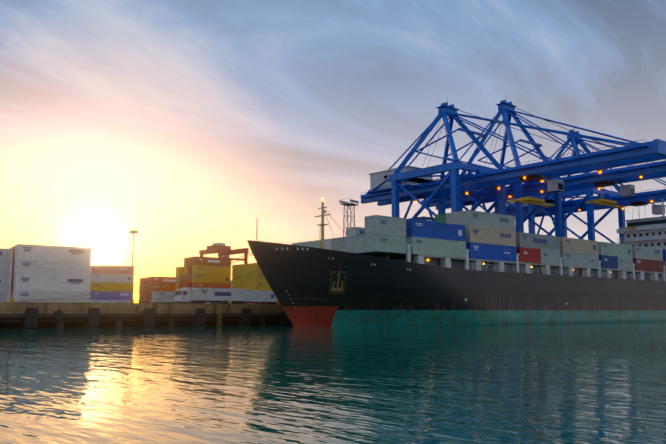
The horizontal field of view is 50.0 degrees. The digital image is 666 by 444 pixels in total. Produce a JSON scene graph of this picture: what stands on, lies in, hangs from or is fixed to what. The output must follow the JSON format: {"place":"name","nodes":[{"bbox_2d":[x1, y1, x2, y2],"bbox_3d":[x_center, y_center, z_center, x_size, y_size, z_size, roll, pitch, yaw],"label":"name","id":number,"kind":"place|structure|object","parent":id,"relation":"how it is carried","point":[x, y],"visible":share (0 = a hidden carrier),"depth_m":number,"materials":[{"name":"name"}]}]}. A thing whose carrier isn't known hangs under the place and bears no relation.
{"place":"outdoors","nodes":[
{"label":"outdoors","id":0,"kind":"place"},
{"bbox_2d":[0,322,665,443],"bbox_3d":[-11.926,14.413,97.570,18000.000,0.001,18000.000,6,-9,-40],"label":"sea water","id":1,"kind":"structure","parent":0,"point":[590,383],"depth_m":20.57,"materials":[{"name":"teal liquid"}]},
{"bbox_2d":[0,298,291,327],"bbox_3d":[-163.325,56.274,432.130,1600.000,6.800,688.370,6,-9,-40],"label":"dock","id":2,"kind":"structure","parent":1,"relation":"in","point":[13,314],"depth_m":100.86,"materials":[{"name":"concrete"}]},
{"bbox_2d":[0,292,5,301],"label":"container","id":3,"kind":"object","parent":2,"relation":"on","point":[2,296],"visible":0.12,"depth_m":128.27,"materials":[{"name":"metal"}]},
{"bbox_2d":[0,277,6,291],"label":"container","id":4,"kind":"object","parent":3,"relation":"on","point":[3,283],"visible":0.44,"depth_m":128.50,"materials":[{"name":"metal"}]},
{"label":"container","id":5,"kind":"object","parent":4,"relation":"on","visible":0},
{"bbox_2d":[0,248,8,262],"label":"container","id":6,"kind":"object","parent":5,"relation":"on","point":[3,255],"visible":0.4,"depth_m":129.06,"materials":[{"name":"metal"}]},
{"bbox_2d":[13,290,89,302],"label":"container","id":7,"kind":"object","parent":2,"relation":"on","point":[26,295],"visible":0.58,"depth_m":122.57,"materials":[{"name":"metal"}]},
{"bbox_2d":[13,275,90,290],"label":"container","id":8,"kind":"object","parent":7,"relation":"on","point":[48,283],"visible":1,"depth_m":122.79,"materials":[{"name":"metal"}]},
{"bbox_2d":[14,259,90,276],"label":"container","id":9,"kind":"object","parent":8,"relation":"on","point":[48,268],"visible":1,"depth_m":123.12,"materials":[{"name":"metal"}]},
{"bbox_2d":[15,244,91,261],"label":"container","id":10,"kind":"object","parent":9,"relation":"on","point":[48,252],"visible":0.98,"depth_m":123.44,"materials":[{"name":"metal"}]},
{"bbox_2d":[90,300,130,302],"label":"container","id":11,"kind":"object","parent":2,"relation":"on","point":[110,301],"visible":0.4,"depth_m":214.66,"materials":[{"name":"metal"}]},
{"bbox_2d":[90,291,132,299],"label":"container","id":12,"kind":"object","parent":11,"relation":"on","point":[126,296],"visible":0.92,"depth_m":215.04,"materials":[{"name":"metal"}]},
{"bbox_2d":[91,282,133,291],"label":"container","id":13,"kind":"object","parent":12,"relation":"on","point":[98,286],"visible":0.94,"depth_m":215.22,"materials":[{"name":"metal"}]},
{"bbox_2d":[91,274,133,282],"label":"container","id":14,"kind":"object","parent":13,"relation":"on","point":[115,278],"visible":1,"depth_m":215.70,"materials":[{"name":"metal"}]},
{"bbox_2d":[92,265,133,273],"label":"container","id":15,"kind":"object","parent":14,"relation":"on","point":[105,269],"visible":1,"depth_m":215.90,"materials":[{"name":"metal"}]},
{"bbox_2d":[129,230,137,265],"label":"light mast","id":16,"kind":"object","parent":2,"relation":"on","point":[133,232],"visible":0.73,"depth_m":249.44,"materials":[{"name":"grey metal"}]},
{"bbox_2d":[151,291,209,303],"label":"truck","id":17,"kind":"object","parent":2,"relation":"on","point":[160,295],"visible":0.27,"depth_m":170.05,"materials":[{"name":"white metal"}]},
{"bbox_2d":[174,287,245,303],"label":"truck","id":18,"kind":"object","parent":2,"relation":"on","point":[210,295],"visible":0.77,"depth_m":145.81,"materials":[{"name":"white metal"}]},
{"bbox_2d":[199,243,248,263],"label":"yard gantry","id":19,"kind":"object","parent":2,"relation":"on","point":[222,250],"visible":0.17,"depth_m":230.74,"materials":[{"name":"orange metal"}]},
{"bbox_2d":[211,290,276,303],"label":"truck","id":20,"kind":"object","parent":2,"relation":"on","point":[261,296],"visible":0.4,"depth_m":161.62,"materials":[{"name":"white metal"}]},
{"bbox_2d":[339,198,358,236],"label":"floodlight tower","id":21,"kind":"structure","parent":2,"relation":"on","point":[344,203],"depth_m":177.34,"materials":[{"name":"grey metal"}]},
{"bbox_2d":[361,98,665,217],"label":"gantry crane","id":22,"kind":"object","parent":2,"relation":"on","point":[395,187],"visible":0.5,"depth_m":155.54,"materials":[{"name":"blue metal"}]},
{"bbox_2d":[421,100,665,236],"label":"gantry crane","id":23,"kind":"object","parent":2,"relation":"on","point":[611,176],"visible":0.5,"depth_m":169.78,"materials":[{"name":"blue metal"}]},
{"bbox_2d":[492,129,665,243],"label":"gantry crane","id":24,"kind":"object","parent":2,"relation":"on","point":[571,206],"visible":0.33,"depth_m":194.23,"materials":[{"name":"blue metal"}]},
{"bbox_2d":[247,240,665,326],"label":"ship hull","id":25,"kind":"object","parent":1,"relation":"on","point":[387,292],"visible":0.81,"depth_m":108.44,"materials":[{"name":"black metal"}]},
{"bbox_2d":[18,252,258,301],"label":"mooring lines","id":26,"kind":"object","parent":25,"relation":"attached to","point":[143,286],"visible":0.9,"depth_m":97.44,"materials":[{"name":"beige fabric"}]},
{"bbox_2d":[256,199,346,248],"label":"ship mast","id":27,"kind":"object","parent":25,"relation":"on","point":[322,215],"visible":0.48,"depth_m":107.92,"materials":[{"name":"metal"}]},
{"bbox_2d":[301,241,310,246],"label":"container","id":28,"kind":"object","parent":25,"relation":"on","point":[307,244],"visible":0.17,"depth_m":113.51,"materials":[{"name":"metal"}]},
{"bbox_2d":[311,240,320,247],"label":"container","id":29,"kind":"object","parent":25,"relation":"on","point":[316,244],"visible":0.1,"depth_m":111.54,"materials":[{"name":"metal"}]},
{"bbox_2d":[324,239,330,249],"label":"container","id":30,"kind":"object","parent":25,"relation":"on","point":[327,243],"visible":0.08,"depth_m":109.48,"materials":[{"name":"metal"}]},
{"bbox_2d":[331,237,341,250],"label":"container","id":31,"kind":"object","parent":25,"relation":"on","point":[336,244],"visible":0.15,"depth_m":107.71,"materials":[{"name":"metal"}]},
{"bbox_2d":[328,262,346,293],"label":"ship anchor","id":32,"kind":"object","parent":25,"relation":"attached to","point":[337,281],"visible":1,"depth_m":101.39,"materials":[{"name":"yellow metal"}]},
{"bbox_2d":[342,236,382,255],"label":"container","id":33,"kind":"object","parent":25,"relation":"on","point":[347,244],"visible":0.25,"depth_m":105.92,"materials":[{"name":"metal"}]},
{"bbox_2d":[353,234,393,254],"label":"container","id":34,"kind":"object","parent":25,"relation":"on","point":[358,244],"visible":0.25,"depth_m":104.09,"materials":[{"name":"metal"}]},
{"bbox_2d":[365,233,405,253],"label":"container","id":35,"kind":"object","parent":25,"relation":"on","point":[381,243],"visible":1,"depth_m":102.63,"materials":[{"name":"metal"}]},
{"bbox_2d":[365,215,405,235],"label":"container","id":36,"kind":"object","parent":35,"relation":"on","point":[385,224],"visible":0.79,"depth_m":102.87,"materials":[{"name":"metal"}]},
{"bbox_2d":[276,247,566,303],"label":"ship marks","id":37,"kind":"object","parent":25,"relation":"attached to","point":[333,259],"visible":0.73,"depth_m":99.48},
{"bbox_2d":[401,236,465,257],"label":"container","id":38,"kind":"object","parent":25,"relation":"on","point":[434,247],"visible":0.69,"depth_m":109.20,"materials":[{"name":"metal"}]},
{"bbox_2d":[406,219,465,241],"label":"container","id":39,"kind":"object","parent":38,"relation":"on","point":[431,229],"visible":0.81,"depth_m":109.33,"materials":[{"name":"metal"}]},
{"bbox_2d":[466,242,516,261],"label":"container","id":40,"kind":"object","parent":25,"relation":"on","point":[491,252],"visible":0.73,"depth_m":117.74,"materials":[{"name":"metal"}]},
{"bbox_2d":[465,226,515,245],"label":"container","id":41,"kind":"object","parent":40,"relation":"on","point":[489,236],"visible":0.83,"depth_m":117.92,"materials":[{"name":"metal"}]},
{"bbox_2d":[458,210,515,230],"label":"container","id":42,"kind":"object","parent":41,"relation":"on","point":[484,219],"visible":0.9,"depth_m":117.69,"materials":[{"name":"metal"}]},
{"bbox_2d":[384,244,665,280],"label":"ship deck fittings","id":43,"kind":"object","parent":25,"relation":"on","point":[467,263],"visible":0.35,"depth_m":124.07,"materials":[{"name":"white metal"}]},
{"bbox_2d":[516,247,540,263],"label":"container","id":44,"kind":"object","parent":25,"relation":"on","point":[529,255],"visible":0.69,"depth_m":124.41,"materials":[{"name":"metal"}]},
{"bbox_2d":[516,232,559,250],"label":"container","id":45,"kind":"object","parent":44,"relation":"on","point":[536,241],"visible":0.83,"depth_m":126.36,"materials":[{"name":"metal"}]},
{"bbox_2d":[541,249,560,264],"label":"container","id":46,"kind":"object","parent":25,"relation":"on","point":[552,257],"visible":0.62,"depth_m":128.52,"materials":[{"name":"metal"}]},
{"bbox_2d":[560,251,598,267],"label":"container","id":47,"kind":"object","parent":25,"relation":"on","point":[579,259],"visible":0.71,"depth_m":134.71,"materials":[{"name":"metal"}]},
{"bbox_2d":[560,237,598,253],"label":"container","id":48,"kind":"object","parent":47,"relation":"on","point":[578,245],"visible":0.62,"depth_m":134.84,"materials":[{"name":"metal"}]},
{"bbox_2d":[599,255,617,268],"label":"container","id":49,"kind":"object","parent":25,"relation":"on","point":[609,262],"visible":0.65,"depth_m":141.34,"materials":[{"name":"metal"}]},
{"bbox_2d":[598,242,632,257],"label":"container","id":50,"kind":"object","parent":49,"relation":"on","point":[614,249],"visible":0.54,"depth_m":143.32,"materials":[{"name":"metal"}]},
{"bbox_2d":[618,256,632,269],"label":"container","id":51,"kind":"object","parent":25,"relation":"on","point":[625,263],"visible":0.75,"depth_m":145.47,"materials":[{"name":"metal"}]},
{"bbox_2d":[616,199,665,248],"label":"ship superstructure","id":52,"kind":"object","parent":25,"relation":"on","point":[649,232],"visible":0.4,"depth_m":178.50,"materials":[{"name":"white metal"}]},
{"bbox_2d":[633,258,663,272],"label":"container","id":53,"kind":"object","parent":25,"relation":"on","point":[648,265],"visible":0.73,"depth_m":151.62,"materials":[{"name":"metal"}]},
{"bbox_2d":[632,246,662,260],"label":"container","id":54,"kind":"object","parent":53,"relation":"on","point":[641,252],"visible":0.67,"depth_m":151.92,"materials":[{"name":"metal"}]},
{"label":"container","id":55,"kind":"object","parent":25,"relation":"on","visible":0},
{"bbox_2d":[346,227,364,236],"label":"container","id":56,"kind":"object","parent":55,"relation":"on","point":[353,231],"visible":0.17,"depth_m":116.54,"materials":[{"name":"metal"}]},
{"bbox_2d":[0,0,665,302],"label":"sky","id":57,"kind":"structure","parent":0,"point":[188,126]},
{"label":"container","id":58,"kind":"object","parent":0,"visible":0},
{"bbox_2d":[11,276,13,290],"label":"container","id":59,"kind":"object","parent":58,"relation":"on","point":[12,280],"visible":0.17,"depth_m":122.81,"materials":[{"name":"metal"}]},
{"bbox_2d":[12,260,14,275],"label":"container","id":60,"kind":"object","parent":59,"relation":"on","point":[13,263],"visible":0.04,"depth_m":123.44,"materials":[{"name":"metal"}]},
{"bbox_2d":[13,245,15,260],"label":"container","id":61,"kind":"object","parent":60,"relation":"on","point":[14,252],"visible":0.12,"depth_m":123.54,"materials":[{"name":"metal"}]},
{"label":"container","id":62,"kind":"object","parent":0,"visible":0},
{"bbox_2d":[9,276,11,290],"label":"container","id":63,"kind":"object","parent":62,"relation":"on","point":[10,277],"visible":0.12,"depth_m":125.09,"materials":[{"name":"metal"}]},
{"bbox_2d":[9,262,11,276],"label":"container","id":64,"kind":"object","parent":63,"relation":"on","point":[10,269],"visible":0.04,"depth_m":125.70,"materials":[{"name":"metal"}]},
{"bbox_2d":[10,247,12,261],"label":"container","id":65,"kind":"object","parent":64,"relation":"on","point":[11,259],"visible":0.15,"depth_m":125.73,"materials":[{"name":"metal"}]},
{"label":"container","id":66,"kind":"object","parent":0,"visible":0},
{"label":"container","id":67,"kind":"object","parent":66,"relation":"on","visible":0},
{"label":"container","id":68,"kind":"object","parent":67,"relation":"on","visible":0},
{"bbox_2d":[8,248,10,262],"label":"container","id":69,"kind":"object","parent":68,"relation":"on","point":[9,256],"visible":0.17,"depth_m":128.15,"materials":[{"name":"metal"}]},
{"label":"container","id":70,"kind":"object","parent":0,"visible":0},
{"bbox_2d":[446,212,457,224],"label":"container","id":71,"kind":"object","parent":70,"relation":"on","point":[451,217],"visible":0.12,"depth_m":117.66,"materials":[{"name":"metal"}]},
{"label":"container","id":72,"kind":"object","parent":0,"visible":0},
{"bbox_2d":[149,285,174,292],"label":"container","id":73,"kind":"object","parent":72,"relation":"on","point":[166,288],"visible":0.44,"depth_m":232.18,"materials":[{"name":"metal"}]},
{"bbox_2d":[149,276,175,284],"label":"container","id":74,"kind":"object","parent":73,"relation":"on","point":[152,280],"visible":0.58,"depth_m":232.32,"materials":[{"name":"metal"}]},
{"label":"container","id":75,"kind":"object","parent":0,"visible":0},
{"bbox_2d":[142,277,146,284],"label":"container","id":76,"kind":"object","parent":75,"relation":"on","point":[144,280],"visible":0.17,"depth_m":237.53,"materials":[{"name":"metal"}]},
{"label":"container","id":77,"kind":"object","parent":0,"visible":0},
{"bbox_2d":[192,282,230,287],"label":"container","id":78,"kind":"object","parent":77,"relation":"on","point":[207,285],"visible":0.58,"depth_m":217.00,"materials":[{"name":"metal"}]},
{"bbox_2d":[192,274,230,282],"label":"container","id":79,"kind":"object","parent":78,"relation":"on","point":[208,278],"visible":1,"depth_m":217.26,"materials":[{"name":"metal"}]},
{"bbox_2d":[192,265,230,274],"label":"container","id":80,"kind":"object","parent":79,"relation":"on","point":[225,270],"visible":0.9,"depth_m":217.65,"materials":[{"name":"metal"}]},
{"bbox_2d":[192,256,230,266],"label":"container","id":81,"kind":"object","parent":80,"relation":"on","point":[208,261],"visible":0.79,"depth_m":217.74,"materials":[{"name":"metal"}]},
{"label":"container","id":82,"kind":"object","parent":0,"visible":0},
{"bbox_2d":[435,213,445,222],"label":"container","id":83,"kind":"object","parent":82,"relation":"on","point":[441,218],"visible":0.12,"depth_m":119.56,"materials":[{"name":"metal"}]},
{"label":"container","id":84,"kind":"object","parent":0,"visible":0},
{"bbox_2d":[188,274,191,282],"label":"container","id":85,"kind":"object","parent":84,"relation":"on","point":[189,279],"visible":0.08,"depth_m":216.66,"materials":[{"name":"metal"}]},
{"bbox_2d":[188,266,191,273],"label":"container","id":86,"kind":"object","parent":85,"relation":"on","point":[189,269],"visible":0.1,"depth_m":217.15,"materials":[{"name":"metal"}]},
{"bbox_2d":[188,257,191,265],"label":"container","id":87,"kind":"object","parent":86,"relation":"on","point":[189,261],"visible":0.19,"depth_m":217.47,"materials":[{"name":"metal"}]},
{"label":"container","id":88,"kind":"object","parent":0,"visible":0},
{"bbox_2d":[183,274,187,282],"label":"container","id":89,"kind":"object","parent":88,"relation":"on","point":[186,280],"visible":0.04,"depth_m":218.63,"materials":[{"name":"metal"}]},
{"bbox_2d":[184,266,187,274],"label":"container","id":90,"kind":"object","parent":89,"relation":"on","point":[185,270],"visible":0.15,"depth_m":219.06,"materials":[{"name":"metal"}]},
{"bbox_2d":[184,257,187,265],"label":"container","id":91,"kind":"object","parent":90,"relation":"on","point":[185,261],"visible":0.25,"depth_m":219.36,"materials":[{"name":"metal"}]},
{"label":"container","id":92,"kind":"object","parent":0,"visible":0},
{"bbox_2d":[175,275,179,283],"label":"container","id":93,"kind":"object","parent":92,"relation":"on","point":[177,278],"visible":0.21,"depth_m":222.87,"materials":[{"name":"metal"}]},
{"bbox_2d":[176,267,183,274],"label":"container","id":94,"kind":"object","parent":93,"relation":"on","point":[179,270],"visible":0.29,"depth_m":222.87,"materials":[{"name":"metal"}]},
{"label":"container","id":95,"kind":"object","parent":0,"visible":0},
{"bbox_2d":[251,281,271,289],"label":"container","id":96,"kind":"object","parent":95,"relation":"on","point":[259,285],"visible":0.52,"depth_m":205.29,"materials":[{"name":"metal"}]},
{"bbox_2d":[251,272,266,280],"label":"container","id":97,"kind":"object","parent":96,"relation":"on","point":[257,276],"visible":0.42,"depth_m":205.22,"materials":[{"name":"metal"}]},
{"bbox_2d":[252,263,261,271],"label":"container","id":98,"kind":"object","parent":97,"relation":"on","point":[255,266],"visible":0.1,"depth_m":205.22,"materials":[{"name":"metal"}]},
{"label":"container","id":99,"kind":"object","parent":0,"visible":0},
{"bbox_2d":[246,281,250,289],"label":"container","id":100,"kind":"object","parent":99,"relation":"on","point":[248,285],"visible":0.12,"depth_m":207.03,"materials":[{"name":"metal"}]},
{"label":"container","id":101,"kind":"object","parent":100,"relation":"on","visible":0},
{"bbox_2d":[247,263,251,272],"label":"container","id":102,"kind":"object","parent":101,"relation":"on","point":[249,267],"visible":0.23,"depth_m":207.36,"materials":[{"name":"metal"}]},
{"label":"container","id":103,"kind":"object","parent":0,"visible":0},
{"bbox_2d":[241,282,245,288],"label":"container","id":104,"kind":"object","parent":103,"relation":"on","point":[243,285],"visible":0.21,"depth_m":209.05,"materials":[{"name":"metal"}]},
{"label":"container","id":105,"kind":"object","parent":104,"relation":"on","visible":0},
{"bbox_2d":[242,264,246,272],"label":"container","id":106,"kind":"object","parent":105,"relation":"on","point":[244,268],"visible":0.17,"depth_m":209.36,"materials":[{"name":"metal"}]},
{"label":"container","id":107,"kind":"object","parent":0,"visible":0},
{"bbox_2d":[413,216,434,221],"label":"container","id":108,"kind":"object","parent":107,"relation":"on","point":[432,219],"visible":0.17,"depth_m":123.59,"materials":[{"name":"metal"}]},
{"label":"container","id":109,"kind":"object","parent":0,"visible":0},
{"bbox_2d":[237,282,241,288],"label":"container","id":110,"kind":"object","parent":109,"relation":"on","point":[239,285],"visible":0.12,"depth_m":210.80,"materials":[{"name":"metal"}]},
{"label":"container","id":111,"kind":"object","parent":110,"relation":"on","visible":0},
{"bbox_2d":[237,264,241,272],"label":"container","id":112,"kind":"object","parent":111,"relation":"on","point":[239,268],"visible":0.21,"depth_m":211.47,"materials":[{"name":"metal"}]},
{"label":"container","id":113,"kind":"object","parent":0,"visible":0},
{"bbox_2d":[232,282,236,288],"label":"container","id":114,"kind":"object","parent":113,"relation":"on","point":[234,284],"visible":0.08,"depth_m":212.85,"materials":[{"name":"metal"}]},
{"bbox_2d":[232,273,236,281],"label":"container","id":115,"kind":"object","parent":114,"relation":"on","point":[234,276],"visible":0.21,"depth_m":213.10,"materials":[{"name":"metal"}]},
{"bbox_2d":[232,265,236,273],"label":"container","id":116,"kind":"object","parent":115,"relation":"on","point":[234,269],"visible":0.17,"depth_m":213.54,"materials":[{"name":"metal"}]},
{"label":"container","id":117,"kind":"object","parent":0,"visible":0},
{"bbox_2d":[663,249,665,260],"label":"container","id":118,"kind":"object","parent":117,"relation":"on","point":[664,254],"visible":0.33,"depth_m":157.02,"materials":[{"name":"metal"}]}
]}

